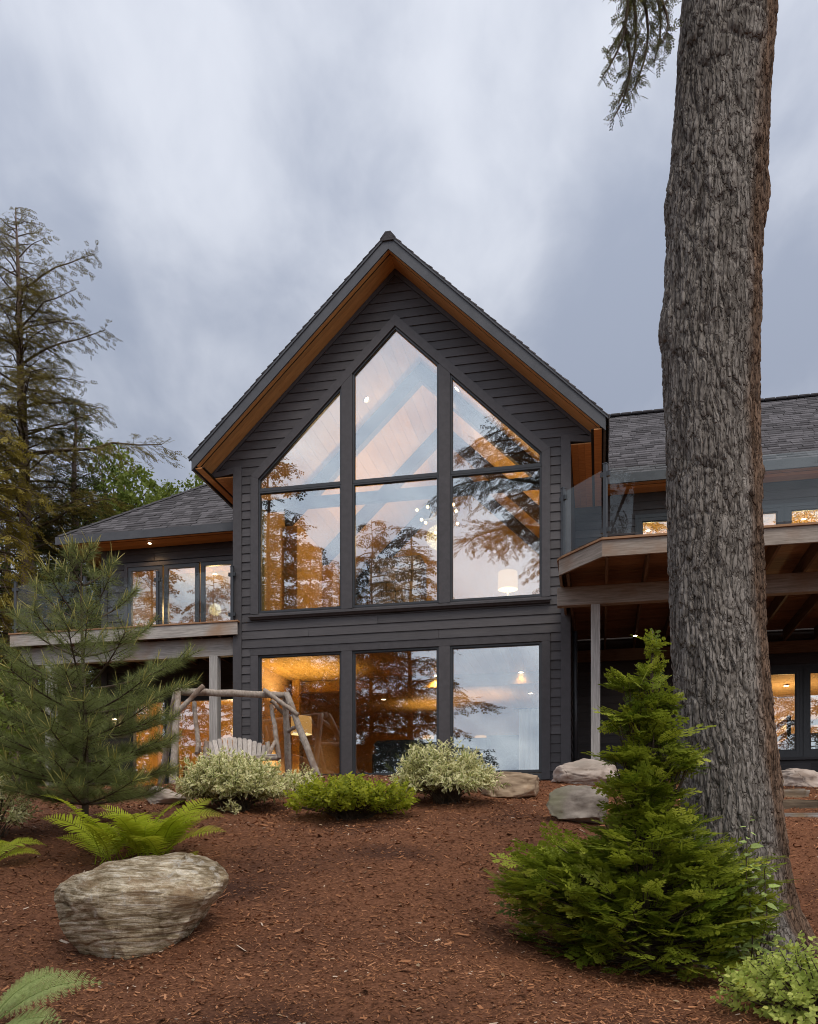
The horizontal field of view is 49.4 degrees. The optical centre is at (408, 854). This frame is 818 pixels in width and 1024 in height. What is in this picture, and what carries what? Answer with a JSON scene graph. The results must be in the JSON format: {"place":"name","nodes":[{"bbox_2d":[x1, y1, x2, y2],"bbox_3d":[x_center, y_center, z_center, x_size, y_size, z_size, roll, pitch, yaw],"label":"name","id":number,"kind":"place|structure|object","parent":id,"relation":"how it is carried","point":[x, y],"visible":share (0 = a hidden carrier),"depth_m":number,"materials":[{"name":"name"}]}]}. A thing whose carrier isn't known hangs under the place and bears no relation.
{"place":"outdoors","nodes":[
{"label":"outdoors","id":0,"kind":"place"},
{"bbox_2d":[369,555,426,603],"bbox_3d":[-0.312,-6.550,25.461,1.484,3.684,0.940,0,0,12],"label":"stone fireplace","id":1,"kind":"object","parent":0,"point":[399,579],"visible":0.34,"depth_m":25.04,"materials":[{"name":"grey stone"}]},
{"bbox_2d":[0,774,817,1023],"bbox_3d":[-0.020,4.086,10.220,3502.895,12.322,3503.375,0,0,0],"label":"ground","id":2,"kind":"structure","parent":0,"point":[456,877],"depth_m":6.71,"materials":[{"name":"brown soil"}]},
{"bbox_2d":[0,513,9,754],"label":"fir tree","id":3,"kind":"object","parent":2,"relation":"on","point":[1,544],"visible":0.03,"depth_m":28.03,"materials":[{"name":"green plant"}]},
{"bbox_2d":[0,696,31,785],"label":"maple tree","id":4,"kind":"object","parent":2,"relation":"on","point":[6,725],"visible":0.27,"depth_m":16.96,"materials":[{"name":"green plant"}]},
{"bbox_2d":[0,772,43,839],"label":"dogwood shrub","id":5,"kind":"object","parent":2,"relation":"on","point":[19,813],"visible":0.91,"depth_m":9.22,"materials":[{"name":"green plant"}]},
{"bbox_2d":[0,836,46,859],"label":"fern","id":6,"kind":"object","parent":2,"relation":"on","point":[13,843],"visible":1,"depth_m":8.38,"materials":[{"name":"green plant"}]},
{"bbox_2d":[0,659,69,786],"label":"maple tree","id":7,"kind":"object","parent":2,"relation":"on","point":[7,697],"visible":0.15,"depth_m":19.32,"materials":[{"name":"green plant"}]},
{"bbox_2d":[0,450,97,785],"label":"fir tree","id":8,"kind":"object","parent":2,"relation":"on","point":[8,567],"visible":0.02,"depth_m":30.97,"materials":[{"name":"green plant"}]},
{"bbox_2d":[0,406,100,746],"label":"hemlock tree","id":9,"kind":"object","parent":2,"relation":"on","point":[4,595],"visible":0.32,"depth_m":21.66,"materials":[{"name":"green plant"}]},
{"bbox_2d":[0,481,100,772],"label":"hemlock tree","id":10,"kind":"object","parent":2,"relation":"on","point":[96,684],"visible":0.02,"depth_m":26.93,"materials":[{"name":"green plant"}]},
{"bbox_2d":[0,966,101,1023],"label":"lady fern","id":11,"kind":"object","parent":2,"relation":"on","point":[26,989],"visible":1,"depth_m":4.94,"materials":[{"name":"green plant"}]},
{"bbox_2d":[6,394,117,779],"bbox_3d":[-9.397,-7.016,24.889,3.979,11.712,3.681,0,0,0],"label":"fir tree","id":12,"kind":"object","parent":2,"relation":"on","point":[77,521],"visible":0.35,"depth_m":24.88,"materials":[{"name":"green plant"}]},
{"bbox_2d":[67,518,100,772],"bbox_3d":[-11.648,-6.638,32.952,6.402,11.857,6.744,0,0,-21],"label":"fir tree","id":13,"kind":"object","parent":2,"relation":"on","point":[90,666],"visible":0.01,"depth_m":32.36,"materials":[{"name":"green plant"}]},
{"bbox_2d":[0,206,184,785],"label":"hemlock tree","id":14,"kind":"object","parent":2,"relation":"on","point":[15,339],"visible":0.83,"depth_m":23.83,"materials":[{"name":"green plant"}]},
{"bbox_2d":[0,527,206,832],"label":"white pine","id":15,"kind":"object","parent":2,"relation":"on","point":[85,780],"visible":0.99,"depth_m":8.99,"materials":[{"name":"green plant"}]},
{"bbox_2d":[64,439,165,530],"bbox_3d":[-11.183,-8.593,34.156,4.061,14.420,4.104,0,0,-27],"label":"maple tree","id":16,"kind":"object","parent":2,"relation":"on","point":[129,496],"visible":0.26,"depth_m":33.35,"materials":[{"name":"green plant"}]},
{"bbox_2d":[8,566,239,786],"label":"timber deck","id":17,"kind":"structure","parent":2,"relation":"on","point":[214,639],"depth_m":18.35,"materials":[{"name":"wood"}]},
{"bbox_2d":[40,794,225,864],"bbox_3d":[-2.598,-0.236,8.407,1.804,0.672,1.499,0,0,0],"label":"fern","id":18,"kind":"object","parent":2,"relation":"on","point":[144,837],"visible":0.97,"depth_m":8.24,"materials":[{"name":"green plant"}]},
{"bbox_2d":[54,852,229,959],"bbox_3d":[-1.971,0.381,6.549,1.237,0.809,1.006,0,0,0],"label":"boulder","id":19,"kind":"object","parent":2,"relation":"on","point":[137,906],"visible":0.89,"depth_m":6.22,"materials":[{"name":"grey stone"}]},
{"bbox_2d":[144,486,179,504],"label":"maple tree","id":20,"kind":"object","parent":2,"relation":"on","point":[151,498],"visible":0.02,"depth_m":43.41,"materials":[{"name":"green plant"}]},
{"bbox_2d":[143,786,186,804],"bbox_3d":[-3.221,-0.761,11.722,0.584,0.295,0.417,0,0,0],"label":"rock","id":21,"kind":"object","parent":2,"relation":"on","point":[167,797],"visible":0.52,"depth_m":11.57,"materials":[{"name":"grey stone"}]},
{"bbox_2d":[158,473,204,497],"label":"maple tree","id":22,"kind":"object","parent":2,"relation":"on","point":[170,489],"visible":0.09,"depth_m":40.69,"materials":[{"name":"green plant"}]},
{"bbox_2d":[221,798,241,814],"bbox_3d":[-2.204,-0.571,10.903,0.301,0.288,0.290,0,0,0],"label":"dogwood shrub","id":23,"kind":"object","parent":2,"relation":"on","point":[232,810],"visible":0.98,"depth_m":10.89,"materials":[{"name":"green plant"}]},
{"bbox_2d":[170,745,298,812],"bbox_3d":[-2.237,-0.960,11.414,1.537,0.888,1.387,0,0,16],"label":"dogwood shrub","id":24,"kind":"object","parent":2,"relation":"on","point":[239,779],"visible":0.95,"depth_m":11.13,"materials":[{"name":"green plant"}]},
{"bbox_2d":[158,684,320,784],"bbox_3d":[-3.142,-2.092,16.370,3.071,1.987,1.348,0,0,-9],"label":"log swing","id":25,"kind":"object","parent":2,"relation":"on","point":[286,702],"visible":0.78,"depth_m":16.34,"materials":[{"name":"grey wood"}]},
{"bbox_2d":[280,763,322,795],"bbox_3d":[-1.536,-1.029,12.309,0.723,0.542,0.679,0,0,0],"label":"dogwood shrub","id":26,"kind":"object","parent":2,"relation":"on","point":[291,776],"visible":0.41,"depth_m":12.18,"materials":[{"name":"green plant"}]},
{"bbox_2d":[283,771,418,820],"bbox_3d":[-0.682,-0.684,10.660,1.641,0.638,1.320,0,0,0],"label":"spirea shrub","id":27,"kind":"object","parent":2,"relation":"on","point":[349,797],"visible":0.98,"depth_m":10.44,"materials":[{"name":"green plant"}]},
{"bbox_2d":[55,231,817,785],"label":"lake house","id":28,"kind":"structure","parent":2,"relation":"on","point":[317,475],"depth_m":18.74,"materials":[{"name":"grey wood"}]},
{"bbox_2d":[131,699,167,783],"bbox_3d":[-6.145,-2.600,21.082,0.930,2.140,0.090,0,0,12],"label":"glass door","id":29,"kind":"structure","parent":28,"relation":"in","point":[166,700],"depth_m":21.04,"materials":[{"name":"clear glass"}]},
{"bbox_2d":[163,703,164,783],"bbox_3d":[-5.750,-2.638,21.330,1.200,2.235,0.070,0,0,12],"label":"curtain","id":30,"kind":"object","parent":28,"relation":"hanging from","point":[164,724],"depth_m":21.36,"materials":[{"name":"black fabric"}]},
{"bbox_2d":[124,556,232,625],"bbox_3d":[-5.363,-5.805,20.914,2.890,2.250,0.090,0,0,12],"label":"sliding door","id":31,"kind":"structure","parent":28,"relation":"in","point":[163,567],"depth_m":20.96,"materials":[{"name":"black glass"}]},
{"bbox_2d":[177,698,208,776],"bbox_3d":[-5.051,-2.600,20.848,0.970,2.140,0.090,0,0,12],"label":"glass door","id":32,"kind":"structure","parent":28,"relation":"in","point":[196,699],"depth_m":20.77,"materials":[{"name":"clear glass"}]},
{"bbox_2d":[221,697,232,699],"bbox_3d":[-3.901,-2.600,20.600,1.180,2.140,0.090,0,0,12],"label":"glass door","id":33,"kind":"structure","parent":28,"relation":"in","point":[222,698],"depth_m":20.64,"materials":[{"name":"clear glass"}]},
{"bbox_2d":[258,388,340,612],"bbox_3d":[-2.174,-7.070,17.782,1.745,4.381,0.087,0,0,12],"label":"window","id":34,"kind":"structure","parent":28,"relation":"in","point":[328,485],"depth_m":17.78,"materials":[{"name":"black metal"}]},
{"bbox_2d":[259,652,340,775],"bbox_3d":[-2.173,-2.790,17.785,1.745,2.460,0.081,0,0,12],"label":"window","id":35,"kind":"structure","parent":28,"relation":"in","point":[324,653],"depth_m":17.82,"materials":[{"name":"black metal"}]},
{"bbox_2d":[291,715,311,772],"bbox_3d":[-2.340,-2.242,19.320,0.470,1.524,0.470,0,0,12],"label":"floor lamp","id":36,"kind":"object","parent":28,"relation":"on","point":[306,722],"visible":0.54,"depth_m":19.21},
{"bbox_2d":[352,326,438,606],"bbox_3d":[-0.260,-7.595,17.371,1.730,5.430,0.087,0,0,12],"label":"window","id":37,"kind":"structure","parent":28,"relation":"in","point":[426,476],"depth_m":17.35,"materials":[{"name":"black metal"}]},
{"bbox_2d":[353,647,438,775],"bbox_3d":[-0.259,-2.790,17.374,1.730,2.460,0.081,0,0,12],"label":"window","id":38,"kind":"structure","parent":28,"relation":"in","point":[424,648],"depth_m":17.39,"materials":[{"name":"black metal"}]},
{"bbox_2d":[372,738,496,775],"bbox_3d":[0.543,-1.920,18.486,2.500,0.880,0.920,0,0,12],"label":"sofa","id":39,"kind":"object","parent":28,"relation":"on","point":[386,755],"visible":0.37,"depth_m":18.16,"materials":[{"name":"fabric"}]},
{"bbox_2d":[416,503,458,533],"bbox_3d":[0.662,-9.391,21.437,1.021,3.013,1.053,0,0,12],"label":"chandelier","id":40,"kind":"object","parent":28,"relation":"hanging from","point":[434,518],"visible":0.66,"depth_m":21.44,"materials":[{"name":"white metal"}]},
{"bbox_2d":[450,374,541,601],"bbox_3d":[1.656,-7.070,16.960,1.745,4.381,0.087,0,0,12],"label":"window","id":41,"kind":"structure","parent":28,"relation":"in","point":[535,466],"depth_m":16.96,"materials":[{"name":"black metal"}]},
{"bbox_2d":[450,642,541,773],"bbox_3d":[1.656,-2.790,16.963,1.745,2.460,0.081,0,0,12],"label":"window","id":42,"kind":"structure","parent":28,"relation":"in","point":[524,643],"depth_m":16.86,"materials":[{"name":"black metal"}]},
{"bbox_2d":[486,735,518,769],"bbox_3d":[2.956,-2.440,25.199,1.600,1.920,0.060,0,0,12],"label":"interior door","id":43,"kind":"structure","parent":28,"relation":"in","point":[506,747],"depth_m":25.21,"materials":[{"name":"white"}]},
{"bbox_2d":[514,707,538,769],"bbox_3d":[2.441,-2.186,17.321,0.800,1.372,0.040,0,0,12],"label":"curtain","id":44,"kind":"object","parent":28,"relation":"hanging from","point":[528,738],"visible":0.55,"depth_m":17.34,"materials":[{"name":"fabric"}]},
{"bbox_2d":[635,513,669,636],"bbox_3d":[5.493,-6.050,19.225,1.170,2.640,0.135,0,0,12],"label":"window","id":45,"kind":"structure","parent":28,"relation":"in","point":[660,517],"depth_m":19.25,"materials":[{"name":"black metal"}]},
{"bbox_2d":[762,504,784,524],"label":"window","id":46,"kind":"structure","parent":28,"relation":"in","point":[779,509],"depth_m":18.68,"materials":[{"name":"black metal"}]},
{"bbox_2d":[770,665,803,756],"bbox_3d":[7.581,-3.005,18.777,1.380,1.910,0.135,0,0,12],"label":"window","id":47,"kind":"structure","parent":28,"relation":"in","point":[798,671],"depth_m":18.60,"materials":[{"name":"black metal"}]},
{"bbox_2d":[784,501,817,523],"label":"window","id":48,"kind":"structure","parent":28,"relation":"in","point":[789,508],"depth_m":18.61,"materials":[{"name":"black metal"}]},
{"bbox_2d":[803,665,817,756],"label":"window","id":49,"kind":"structure","parent":28,"relation":"in","point":[808,669],"depth_m":18.56,"materials":[{"name":"black metal"}]},
{"bbox_2d":[387,736,510,804],"bbox_3d":[0.452,-1.082,11.606,1.532,0.949,1.419,0,0,36],"label":"dogwood shrub","id":50,"kind":"object","parent":2,"relation":"on","point":[438,774],"visible":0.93,"depth_m":11.37,"materials":[{"name":"green plant"}]},
{"bbox_2d":[481,771,539,798],"bbox_3d":[1.421,-0.941,12.492,0.818,0.462,0.661,0,0,0],"label":"rock","id":51,"kind":"object","parent":2,"relation":"on","point":[522,785],"visible":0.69,"depth_m":12.22,"materials":[{"name":"beige stone"}]},
{"bbox_2d":[546,785,608,823],"bbox_3d":[2.013,-0.581,10.574,0.726,0.502,0.502,0,0,15],"label":"rock","id":52,"kind":"object","parent":2,"relation":"on","point":[575,803],"visible":0.79,"depth_m":10.41,"materials":[{"name":"grey stone"}]},
{"bbox_2d":[551,758,618,784],"bbox_3d":[2.697,-1.219,13.541,1.031,0.528,0.733,0,0,0],"label":"rock","id":53,"kind":"object","parent":2,"relation":"on","point":[584,771],"visible":0.6,"depth_m":13.27,"materials":[{"name":"grey stone"}]},
{"bbox_2d":[483,628,797,981],"bbox_3d":[1.687,-0.374,6.553,2.299,2.605,1.580,0,0,0],"label":"white cedar","id":54,"kind":"object","parent":2,"relation":"on","point":[641,912],"visible":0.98,"depth_m":6.33,"materials":[{"name":"green plant"}]},
{"bbox_2d":[557,462,817,759],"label":"timber deck","id":55,"kind":"structure","parent":2,"relation":"on","point":[614,587],"depth_m":14.72,"materials":[{"name":"wood"}]},
{"bbox_2d":[597,0,817,973],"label":"hemlock tree","id":56,"kind":"object","parent":2,"relation":"on","point":[717,199],"visible":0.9,"depth_m":7.17,"materials":[{"name":"brown plant"}]},
{"bbox_2d":[726,813,782,966],"bbox_3d":[2.403,0.246,6.186,0.403,1.080,0.179,0,0,0],"label":"sapling","id":57,"kind":"object","parent":2,"relation":"on","point":[754,944],"visible":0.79,"depth_m":6.19,"materials":[{"name":"green plant"}]},
{"bbox_2d":[710,930,817,1023],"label":"pale shrub","id":58,"kind":"object","parent":2,"relation":"on","point":[798,994],"visible":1,"depth_m":5.09,"materials":[{"name":"green plant"}]},
{"bbox_2d":[784,789,809,797],"bbox_3d":[5.173,-0.827,12.708,0.906,0.216,0.631,0,0,0],"label":"stone step","id":59,"kind":"object","parent":2,"relation":"on","point":[797,793],"visible":0.24,"depth_m":12.41,"materials":[{"name":"grey stone"}]},
{"bbox_2d":[782,768,817,787],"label":"rock","id":60,"kind":"object","parent":2,"relation":"on","point":[795,777],"visible":0.45,"depth_m":13.20,"materials":[{"name":"grey stone"}]},
{"bbox_2d":[783,799,817,809],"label":"stone step","id":61,"kind":"object","parent":2,"relation":"on","point":[792,803],"visible":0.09,"depth_m":11.90,"materials":[{"name":"grey stone"}]},
{"bbox_2d":[785,813,817,816],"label":"stone step","id":62,"kind":"object","parent":2,"relation":"on","point":[801,814],"visible":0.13,"depth_m":11.50,"materials":[{"name":"grey stone"}]},
{"bbox_2d":[0,0,817,697],"label":"sky","id":63,"kind":"structure","parent":0,"point":[229,164],"materials":[{"name":"grey"}]},
{"bbox_2d":[423,735,433,738],"bbox_3d":[0.518,-2.693,23.922,0.320,1.025,0.320,0,0,12],"label":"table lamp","id":64,"kind":"object","parent":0,"point":[427,736],"visible":0.24,"depth_m":23.79,"materials":[{"name":"white"}]},
{"bbox_2d":[475,735,486,737],"bbox_3d":[1.822,-2.603,22.619,0.320,0.846,0.320,0,0,12],"label":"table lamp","id":65,"kind":"object","parent":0,"point":[480,736],"visible":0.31,"depth_m":22.48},
{"bbox_2d":[498,569,517,595],"bbox_3d":[2.100,-5.583,18.878,0.430,0.847,0.430,0,0,12],"label":"table lamp","id":66,"kind":"object","parent":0,"point":[507,581],"visible":0.77,"depth_m":18.72,"materials":[{"name":"white fabric"}]},
{"bbox_2d":[776,715,817,749],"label":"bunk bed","id":67,"kind":"object","parent":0,"point":[788,743],"visible":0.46,"depth_m":19.54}
]}

